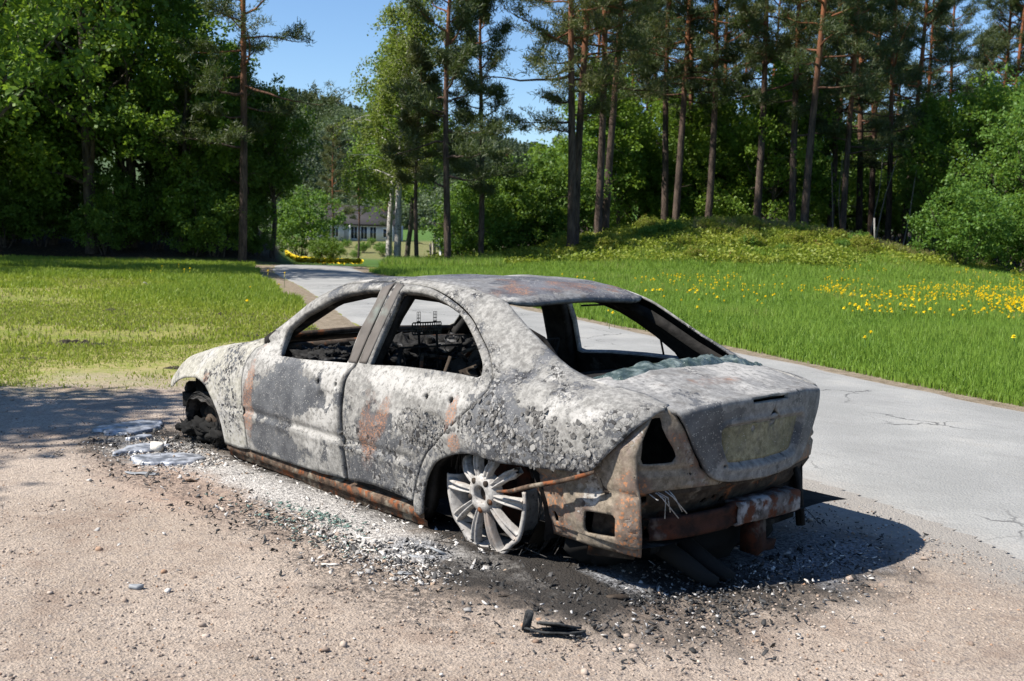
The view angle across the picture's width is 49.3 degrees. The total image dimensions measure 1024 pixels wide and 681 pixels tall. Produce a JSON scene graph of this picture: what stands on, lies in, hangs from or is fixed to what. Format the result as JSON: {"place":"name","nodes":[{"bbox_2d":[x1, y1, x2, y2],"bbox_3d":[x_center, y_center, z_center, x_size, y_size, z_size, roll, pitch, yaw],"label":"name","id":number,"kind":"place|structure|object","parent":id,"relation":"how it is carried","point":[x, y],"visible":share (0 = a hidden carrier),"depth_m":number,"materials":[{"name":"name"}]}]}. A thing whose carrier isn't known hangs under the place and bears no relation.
{"place":"outdoors","nodes":[
{"label":"outdoors","id":0,"kind":"place"},
{"bbox_2d":[0,254,318,388],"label":"lawn grass","id":1,"kind":"structure","parent":0,"point":[207,287],"depth_m":18.67,"materials":[{"name":"green plant"}]},
{"bbox_2d":[95,86,538,229],"bbox_3d":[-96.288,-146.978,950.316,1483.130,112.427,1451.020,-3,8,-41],"label":"hill","id":2,"kind":"structure","parent":0,"point":[424,204],"depth_m":701.64,"materials":[{"name":"green plant"}]},
{"bbox_2d":[377,250,505,268],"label":"grass","id":3,"kind":"structure","parent":0,"point":[488,261],"depth_m":37.20,"materials":[{"name":"plant"}]},
{"bbox_2d":[0,179,1020,349],"bbox_3d":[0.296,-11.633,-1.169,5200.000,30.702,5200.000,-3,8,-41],"label":"ground","id":4,"kind":"structure","parent":0,"point":[64,247],"depth_m":40.45,"materials":[{"name":"green plant"}]},
{"bbox_2d":[0,154,67,247],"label":"shrub","id":5,"kind":"object","parent":4,"relation":"on","point":[7,193],"visible":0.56,"depth_m":40.20,"materials":[{"name":"green plant"}]},
{"bbox_2d":[0,0,76,171],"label":"leafy tree","id":6,"kind":"object","parent":4,"relation":"on","point":[3,151],"visible":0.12,"depth_m":39.88,"materials":[{"name":"green plant"}]},
{"bbox_2d":[0,0,96,243],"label":"leafy tree","id":7,"kind":"object","parent":4,"relation":"on","point":[49,113],"visible":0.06,"depth_m":40.75,"materials":[{"name":"green plant"}]},
{"bbox_2d":[0,0,141,138],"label":"leafy tree","id":8,"kind":"object","parent":4,"relation":"on","point":[40,63],"visible":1,"depth_m":30.54,"materials":[{"name":"green plant"}]},
{"bbox_2d":[0,1,166,244],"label":"leafy tree","id":9,"kind":"object","parent":4,"relation":"on","point":[38,152],"visible":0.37,"depth_m":39.77,"materials":[{"name":"green plant"}]},
{"bbox_2d":[0,0,191,253],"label":"leafy tree","id":10,"kind":"object","parent":4,"relation":"on","point":[86,94],"visible":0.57,"depth_m":39.27,"materials":[{"name":"green plant"}]},
{"bbox_2d":[65,192,144,254],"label":"shrub","id":11,"kind":"object","parent":4,"relation":"on","point":[105,234],"visible":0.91,"depth_m":39.67,"materials":[{"name":"green plant"}]},
{"bbox_2d":[78,162,166,249],"bbox_3d":[-14.095,-4.878,40.694,3.214,3.252,3.485,-1,6,-24],"label":"shrub","id":12,"kind":"object","parent":4,"relation":"on","point":[120,191],"visible":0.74,"depth_m":40.16,"materials":[{"name":"green plant"}]},
{"bbox_2d":[5,0,287,247],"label":"leafy tree","id":13,"kind":"object","parent":4,"relation":"on","point":[116,46],"visible":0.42,"depth_m":39.38,"materials":[{"name":"green plant"}]},
{"bbox_2d":[122,181,184,249],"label":"shrub","id":14,"kind":"object","parent":4,"relation":"on","point":[154,227],"visible":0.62,"depth_m":40.58,"materials":[{"name":"green plant"}]},
{"bbox_2d":[68,0,240,232],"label":"leafy tree","id":15,"kind":"object","parent":4,"relation":"on","point":[140,165],"visible":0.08,"depth_m":44.30,"materials":[{"name":"green plant"}]},
{"bbox_2d":[98,5,263,250],"bbox_3d":[-12.162,-7.436,40.370,6.034,8.885,6.507,1,6,-9],"label":"leafy tree","id":16,"kind":"object","parent":4,"relation":"on","point":[172,29],"visible":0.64,"depth_m":39.16,"materials":[{"name":"green plant"}]},
{"bbox_2d":[66,0,296,220],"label":"leafy tree","id":17,"kind":"object","parent":4,"relation":"on","point":[117,72],"visible":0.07,"depth_m":42.86,"materials":[{"name":"green plant"}]},
{"bbox_2d":[138,155,233,241],"bbox_3d":[-12.204,-5.200,41.694,3.860,3.602,3.560,0,6,-14],"label":"shrub","id":18,"kind":"object","parent":4,"relation":"on","point":[165,179],"visible":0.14,"depth_m":41.05,"materials":[{"name":"green plant"}]},
{"bbox_2d":[135,56,238,251],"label":"leafy tree","id":19,"kind":"object","parent":4,"relation":"on","point":[195,171],"visible":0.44,"depth_m":39.93,"materials":[{"name":"green plant"}]},
{"bbox_2d":[165,217,221,255],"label":"shrub","id":20,"kind":"object","parent":4,"relation":"on","point":[188,242],"visible":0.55,"depth_m":39.95,"materials":[{"name":"green plant"}]},
{"bbox_2d":[164,180,260,256],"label":"shrub","id":21,"kind":"object","parent":4,"relation":"on","point":[228,222],"visible":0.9,"depth_m":39.62,"materials":[{"name":"green plant"}]},
{"bbox_2d":[186,104,257,245],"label":"leafy tree","id":22,"kind":"object","parent":4,"relation":"on","point":[215,124],"visible":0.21,"depth_m":41.22,"materials":[{"name":"green plant"}]},
{"bbox_2d":[160,52,315,250],"bbox_3d":[-10.517,-6.962,42.414,5.187,7.637,5.594,4,6,25],"label":"leafy tree","id":23,"kind":"object","parent":4,"relation":"on","point":[255,165],"visible":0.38,"depth_m":41.76,"materials":[{"name":"green plant"}]},
{"bbox_2d":[205,185,280,244],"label":"shrub","id":24,"kind":"object","parent":4,"relation":"on","point":[262,219],"visible":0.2,"depth_m":42.07,"materials":[{"name":"green plant"}]},
{"bbox_2d":[153,0,358,261],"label":"pine tree","id":25,"kind":"object","parent":4,"relation":"on","point":[246,89],"visible":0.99,"depth_m":38.41,"materials":[{"name":"green plant"}]},
{"bbox_2d":[247,230,274,256],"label":"shrub","id":26,"kind":"object","parent":4,"relation":"on","point":[259,242],"visible":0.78,"depth_m":41.91,"materials":[{"name":"green plant"}]},
{"bbox_2d":[220,87,306,248],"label":"leafy tree","id":27,"kind":"object","parent":4,"relation":"on","point":[284,195],"visible":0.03,"depth_m":44.03,"materials":[{"name":"green plant"}]},
{"bbox_2d":[229,86,322,258],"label":"leafy tree","id":28,"kind":"object","parent":4,"relation":"on","point":[298,128],"visible":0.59,"depth_m":42.55,"materials":[{"name":"green plant"}]},
{"bbox_2d":[258,185,352,262],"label":"shrub","id":29,"kind":"object","parent":4,"relation":"on","point":[303,214],"visible":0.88,"depth_m":71.04,"materials":[{"name":"green plant"}]},
{"bbox_2d":[255,263,355,328],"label":"verge","id":30,"kind":"structure","parent":4,"relation":"on","point":[334,318],"depth_m":22.30,"materials":[{"name":"beige gravel"}]},
{"bbox_2d":[285,250,363,264],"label":"yellow flowers","id":31,"kind":"object","parent":4,"relation":"on","point":[300,259],"visible":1,"depth_m":46.32,"materials":[{"name":"yellow plant"}]},
{"bbox_2d":[306,232,347,264],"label":"shrub","id":32,"kind":"object","parent":4,"relation":"on","point":[323,247],"visible":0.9,"depth_m":57.60,"materials":[{"name":"green plant"}]},
{"bbox_2d":[308,121,357,256],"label":"pine tree","id":33,"kind":"object","parent":4,"relation":"on","point":[330,150],"visible":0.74,"depth_m":84.43,"materials":[{"name":"green plant"}]},
{"bbox_2d":[305,198,402,241],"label":"house","id":34,"kind":"structure","parent":4,"relation":"on","point":[369,229],"depth_m":148.15,"materials":[{"name":"paint"}]},
{"bbox_2d":[340,27,443,257],"bbox_3d":[-5.486,-8.702,51.359,4.578,11.544,5.508,2,6,4],"label":"birch tree","id":35,"kind":"object","parent":4,"relation":"on","point":[390,200],"visible":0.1,"depth_m":50.92,"materials":[{"name":"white plant"}]},
{"bbox_2d":[330,0,468,257],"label":"birch tree","id":36,"kind":"object","parent":4,"relation":"on","point":[413,29],"visible":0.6,"depth_m":45.55,"materials":[{"name":"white plant"}]},
{"bbox_2d":[345,83,454,256],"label":"leafy tree","id":37,"kind":"object","parent":4,"relation":"on","point":[409,236],"visible":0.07,"depth_m":72.81,"materials":[{"name":"green plant"}]},
{"bbox_2d":[374,37,453,256],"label":"pine tree","id":38,"kind":"object","parent":4,"relation":"on","point":[416,55],"visible":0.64,"depth_m":41.15,"materials":[{"name":"green plant"}]},
{"bbox_2d":[379,0,531,260],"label":"pine tree","id":39,"kind":"object","parent":4,"relation":"on","point":[464,16],"visible":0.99,"depth_m":39.22,"materials":[{"name":"green plant"}]},
{"bbox_2d":[418,178,521,254],"bbox_3d":[-1.626,-4.645,43.892,3.825,3.570,3.528,-2,7,-34],"label":"shrub","id":40,"kind":"object","parent":4,"relation":"on","point":[461,214],"visible":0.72,"depth_m":43.27,"materials":[{"name":"green plant"}]},
{"bbox_2d":[437,0,536,254],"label":"pine tree","id":41,"kind":"object","parent":4,"relation":"on","point":[480,187],"visible":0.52,"depth_m":41.07,"materials":[{"name":"green plant"}]},
{"bbox_2d":[451,167,539,252],"bbox_3d":[-0.845,-5.032,45.469,3.943,3.989,4.275,1,6,-4],"label":"shrub","id":42,"kind":"object","parent":4,"relation":"on","point":[521,214],"visible":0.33,"depth_m":44.37,"materials":[{"name":"green plant"}]},
{"bbox_2d":[469,159,567,249],"bbox_3d":[0.371,-5.302,45.475,4.150,4.199,4.500,-1,6,-27],"label":"shrub","id":43,"kind":"object","parent":4,"relation":"on","point":[523,198],"visible":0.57,"depth_m":44.60,"materials":[{"name":"green plant"}]},
{"bbox_2d":[501,154,605,243],"bbox_3d":[1.569,-5.646,46.216,4.500,4.199,4.150,1,6,-8],"label":"shrub","id":44,"kind":"object","parent":4,"relation":"on","point":[543,171],"visible":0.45,"depth_m":45.31,"materials":[{"name":"green plant"}]},
{"bbox_2d":[454,0,656,247],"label":"pine tree","id":45,"kind":"object","parent":4,"relation":"on","point":[589,84],"visible":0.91,"depth_m":41.15,"materials":[{"name":"green plant"}]},
{"bbox_2d":[527,147,615,237],"bbox_3d":[2.384,-6.039,47.521,4.725,4.409,4.358,4,6,27],"label":"shrub","id":46,"kind":"object","parent":4,"relation":"on","point":[591,178],"visible":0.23,"depth_m":46.82,"materials":[{"name":"green plant"}]},
{"bbox_2d":[502,0,656,233],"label":"pine tree","id":47,"kind":"object","parent":4,"relation":"on","point":[600,186],"visible":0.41,"depth_m":44.22,"materials":[{"name":"green plant"}]},
{"bbox_2d":[150,264,1023,301],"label":"dandelions","id":48,"kind":"object","parent":4,"relation":"on","point":[914,286],"visible":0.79,"depth_m":26.48,"materials":[{"name":"yellow plant"}]},
{"bbox_2d":[550,122,633,231],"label":"leafy tree","id":49,"kind":"object","parent":4,"relation":"on","point":[592,156],"visible":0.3,"depth_m":52.40,"materials":[{"name":"green plant"}]},
{"bbox_2d":[518,0,668,244],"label":"pine tree","id":50,"kind":"object","parent":4,"relation":"on","point":[583,29],"visible":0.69,"depth_m":41.29,"materials":[{"name":"green plant"}]},
{"bbox_2d":[524,50,662,226],"bbox_3d":[3.892,-8.866,54.100,6.760,9.955,7.290,2,6,6],"label":"leafy tree","id":51,"kind":"object","parent":4,"relation":"on","point":[623,106],"visible":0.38,"depth_m":52.80,"materials":[{"name":"green plant"}]},
{"bbox_2d":[540,0,681,230],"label":"pine tree","id":52,"kind":"object","parent":4,"relation":"on","point":[660,33],"visible":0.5,"depth_m":46.18,"materials":[{"name":"green plant"}]},
{"bbox_2d":[575,106,659,227],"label":"leafy tree","id":53,"kind":"object","parent":4,"relation":"on","point":[630,152],"visible":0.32,"depth_m":54.45,"materials":[{"name":"green plant"}]},
{"bbox_2d":[589,126,689,228],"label":"leafy tree","id":54,"kind":"object","parent":4,"relation":"on","point":[636,213],"visible":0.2,"depth_m":55.61,"materials":[{"name":"green plant"}]},
{"bbox_2d":[618,147,673,216],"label":"leafy tree","id":55,"kind":"object","parent":4,"relation":"on","point":[644,206],"visible":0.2,"depth_m":55.79,"materials":[{"name":"green plant"}]},
{"bbox_2d":[579,0,731,219],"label":"pine tree","id":56,"kind":"object","parent":4,"relation":"on","point":[655,63],"visible":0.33,"depth_m":52.14,"materials":[{"name":"green plant"}]},
{"bbox_2d":[644,140,701,215],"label":"leafy tree","id":57,"kind":"object","parent":4,"relation":"on","point":[653,172],"visible":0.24,"depth_m":54.85,"materials":[{"name":"green plant"}]},
{"bbox_2d":[617,0,766,219],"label":"pine tree","id":58,"kind":"object","parent":4,"relation":"on","point":[687,26],"visible":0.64,"depth_m":50.97,"materials":[{"name":"green plant"}]},
{"bbox_2d":[638,0,758,217],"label":"pine tree","id":59,"kind":"object","parent":4,"relation":"on","point":[720,12],"visible":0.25,"depth_m":54.17,"materials":[{"name":"green plant"}]},
{"bbox_2d":[643,108,767,218],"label":"leafy tree","id":60,"kind":"object","parent":4,"relation":"on","point":[700,133],"visible":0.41,"depth_m":53.92,"materials":[{"name":"green plant"}]},
{"bbox_2d":[626,86,786,219],"bbox_3d":[9.025,-8.378,55.817,7.589,9.108,7.492,-3,7,-36],"label":"leafy tree","id":61,"kind":"object","parent":4,"relation":"on","point":[671,198],"visible":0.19,"depth_m":54.92,"materials":[{"name":"green plant"}]},
{"bbox_2d":[643,0,773,216],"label":"pine tree","id":62,"kind":"object","parent":4,"relation":"on","point":[695,11],"visible":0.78,"depth_m":50.56,"materials":[{"name":"green plant"}]},
{"bbox_2d":[641,78,788,218],"bbox_3d":[9.982,-8.452,55.213,7.621,9.264,7.719,4,6,21],"label":"leafy tree","id":63,"kind":"object","parent":4,"relation":"on","point":[720,109],"visible":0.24,"depth_m":54.19,"materials":[{"name":"green plant"}]},
{"bbox_2d":[424,214,1023,276],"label":"hill","id":64,"kind":"structure","parent":4,"relation":"on","point":[632,240],"depth_m":40.23,"materials":[{"name":"green plant"}]},
{"bbox_2d":[688,0,771,130],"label":"pine tree","id":65,"kind":"object","parent":4,"relation":"on","point":[755,87],"visible":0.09,"depth_m":57.69,"materials":[{"name":"green plant"}]},
{"bbox_2d":[715,127,788,215],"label":"leafy tree","id":66,"kind":"object","parent":4,"relation":"on","point":[739,160],"visible":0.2,"depth_m":54.05,"materials":[{"name":"green plant"}]},
{"bbox_2d":[694,69,842,225],"bbox_3d":[11.671,-8.416,52.309,7.000,8.400,6.910,3,6,13],"label":"leafy tree","id":67,"kind":"object","parent":4,"relation":"on","point":[748,150],"visible":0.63,"depth_m":51.83,"materials":[{"name":"green plant"}]},
{"bbox_2d":[722,0,815,217],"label":"pine tree","id":68,"kind":"object","parent":4,"relation":"on","point":[778,22],"visible":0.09,"depth_m":76.06,"materials":[{"name":"green plant"}]},
{"bbox_2d":[718,0,826,219],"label":"pine tree","id":69,"kind":"object","parent":4,"relation":"on","point":[738,5],"visible":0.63,"depth_m":50.07,"materials":[{"name":"green plant"}]},
{"bbox_2d":[680,0,889,223],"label":"pine tree","id":70,"kind":"object","parent":4,"relation":"on","point":[796,112],"visible":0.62,"depth_m":49.50,"materials":[{"name":"green plant"}]},
{"bbox_2d":[742,50,873,222],"bbox_3d":[14.231,-9.183,54.477,6.928,10.202,7.472,2,6,2],"label":"leafy tree","id":71,"kind":"object","parent":4,"relation":"on","point":[820,185],"visible":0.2,"depth_m":52.88,"materials":[{"name":"green plant"}]},
{"bbox_2d":[766,104,858,217],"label":"leafy tree","id":72,"kind":"object","parent":4,"relation":"on","point":[829,144],"visible":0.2,"depth_m":54.10,"materials":[{"name":"green plant"}]},
{"bbox_2d":[765,0,888,224],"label":"pine tree","id":73,"kind":"object","parent":4,"relation":"on","point":[823,25],"visible":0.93,"depth_m":46.85,"materials":[{"name":"green plant"}]},
{"bbox_2d":[782,0,906,228],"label":"pine tree","id":74,"kind":"object","parent":4,"relation":"on","point":[835,155],"visible":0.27,"depth_m":52.61,"materials":[{"name":"green plant"}]},
{"bbox_2d":[811,157,901,236],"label":"shrub","id":75,"kind":"object","parent":4,"relation":"on","point":[851,227],"visible":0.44,"depth_m":61.45,"materials":[{"name":"green plant"}]},
{"bbox_2d":[800,0,925,230],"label":"pine tree","id":76,"kind":"object","parent":4,"relation":"on","point":[873,124],"visible":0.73,"depth_m":49.82,"materials":[{"name":"green plant"}]},
{"bbox_2d":[821,0,933,233],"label":"pine tree","id":77,"kind":"object","parent":4,"relation":"on","point":[859,209],"visible":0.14,"depth_m":56.05,"materials":[{"name":"green plant"}]},
{"bbox_2d":[805,0,954,242],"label":"pine tree","id":78,"kind":"object","parent":4,"relation":"on","point":[872,161],"visible":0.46,"depth_m":53.94,"materials":[{"name":"green plant"}]},
{"bbox_2d":[825,0,951,236],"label":"pine tree","id":79,"kind":"object","parent":4,"relation":"on","point":[871,204],"visible":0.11,"depth_m":59.24,"materials":[{"name":"green plant"}]},
{"bbox_2d":[863,158,929,241],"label":"shrub","id":80,"kind":"object","parent":4,"relation":"on","point":[897,228],"visible":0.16,"depth_m":62.60,"materials":[{"name":"green plant"}]},
{"bbox_2d":[855,0,975,245],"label":"pine tree","id":81,"kind":"object","parent":4,"relation":"on","point":[941,8],"visible":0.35,"depth_m":58.25,"materials":[{"name":"green plant"}]},
{"bbox_2d":[880,127,973,249],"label":"leafy tree","id":82,"kind":"object","parent":4,"relation":"on","point":[907,196],"visible":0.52,"depth_m":52.21,"materials":[{"name":"green plant"}]},
{"bbox_2d":[881,0,990,239],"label":"pine tree","id":83,"kind":"object","parent":4,"relation":"on","point":[941,21],"visible":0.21,"depth_m":61.06,"materials":[{"name":"green plant"}]},
{"bbox_2d":[880,86,1003,247],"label":"leafy tree","id":84,"kind":"object","parent":4,"relation":"on","point":[933,115],"visible":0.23,"depth_m":54.74,"materials":[{"name":"green plant"}]},
{"bbox_2d":[920,0,985,109],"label":"pine tree","id":85,"kind":"object","parent":4,"relation":"on","point":[971,15],"visible":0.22,"depth_m":71.73,"materials":[{"name":"green plant"}]},
{"bbox_2d":[895,66,1023,261],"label":"leafy tree","id":86,"kind":"object","parent":4,"relation":"on","point":[994,104],"visible":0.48,"depth_m":50.70,"materials":[{"name":"green plant"}]},
{"bbox_2d":[903,173,1017,264],"bbox_3d":[16.342,-4.204,40.086,3.569,3.612,3.870,-4,8,-42],"label":"shrub","id":87,"kind":"object","parent":4,"relation":"on","point":[974,230],"visible":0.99,"depth_m":39.69,"materials":[{"name":"green plant"}]},
{"bbox_2d":[946,84,1023,270],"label":"leafy tree","id":88,"kind":"object","parent":4,"relation":"on","point":[1017,145],"visible":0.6,"depth_m":44.37,"materials":[{"name":"green plant"}]},
{"bbox_2d":[947,62,1023,257],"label":"leafy tree","id":89,"kind":"object","parent":4,"relation":"on","point":[1017,91],"visible":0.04,"depth_m":55.15,"materials":[{"name":"green plant"}]},
{"bbox_2d":[962,22,1013,147],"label":"pine tree","id":90,"kind":"object","parent":4,"relation":"on","point":[987,31],"visible":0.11,"depth_m":70.51,"materials":[{"name":"green plant"}]},
{"bbox_2d":[955,0,1023,180],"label":"pine tree","id":91,"kind":"object","parent":4,"relation":"on","point":[1000,41],"visible":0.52,"depth_m":66.42,"materials":[{"name":"green plant"}]},
{"bbox_2d":[957,189,1023,268],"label":"shrub","id":92,"kind":"object","parent":4,"relation":"on","point":[1016,236],"visible":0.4,"depth_m":41.62,"materials":[{"name":"green plant"}]},
{"bbox_2d":[958,0,1023,195],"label":"pine tree","id":93,"kind":"object","parent":4,"relation":"on","point":[1002,3],"visible":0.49,"depth_m":65.91,"materials":[{"name":"green plant"}]},
{"bbox_2d":[0,341,1023,680],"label":"gravel lot","id":94,"kind":"structure","parent":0,"point":[28,483],"depth_m":4.52,"materials":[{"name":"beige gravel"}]},
{"bbox_2d":[92,419,162,435],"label":"metal puddle","id":95,"kind":"object","parent":94,"relation":"on","point":[140,426],"visible":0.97,"depth_m":7.73,"materials":[{"name":"metal"}]},
{"bbox_2d":[129,452,205,465],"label":"metal puddle","id":96,"kind":"object","parent":94,"relation":"on","point":[166,459],"visible":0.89,"depth_m":6.75,"materials":[{"name":"metal"}]},
{"bbox_2d":[205,493,395,558],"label":"glass crumbs","id":97,"kind":"object","parent":94,"relation":"on","point":[316,514],"visible":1,"depth_m":5.46,"materials":[{"name":"glass"}]},
{"bbox_2d":[11,419,963,671],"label":"char crumbs","id":98,"kind":"object","parent":94,"relation":"on","point":[635,598],"visible":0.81,"depth_m":4.66,"materials":[{"name":"black"}]},
{"bbox_2d":[29,431,961,679],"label":"ash chips","id":99,"kind":"object","parent":94,"relation":"on","point":[383,554],"visible":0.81,"depth_m":5.11,"materials":[{"name":"grey"}]},
{"bbox_2d":[157,274,844,588],"bbox_3d":[-0.320,0.239,6.521,2.116,1.283,4.521,-3,8,-41],"label":"burnt car","id":100,"kind":"object","parent":94,"relation":"on","point":[492,419],"visible":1,"depth_m":5.18,"materials":[{"name":"metal"}]},
{"bbox_2d":[593,354,762,379],"bbox_3d":[0.837,0.122,5.193,1.186,0.095,0.174,-4,8,-43],"label":"melted glass","id":101,"kind":"object","parent":100,"relation":"on","point":[638,368],"visible":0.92,"depth_m":5.07,"materials":[{"name":"clear glass"}]},
{"bbox_2d":[145,0,1023,157],"label":"sky","id":102,"kind":"structure","parent":0,"point":[341,28],"materials":[{"name":"blue"}]},
{"bbox_2d":[273,264,1023,559],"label":"road","id":103,"kind":"structure","parent":0,"point":[956,464],"depth_m":8.06,"materials":[{"name":"grey asphalt"}]},
{"bbox_2d":[352,242,1023,411],"bbox_3d":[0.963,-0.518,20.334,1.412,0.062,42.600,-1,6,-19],"label":"verge","id":104,"kind":"structure","parent":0,"point":[979,400],"depth_m":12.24,"materials":[{"name":"green plant"}]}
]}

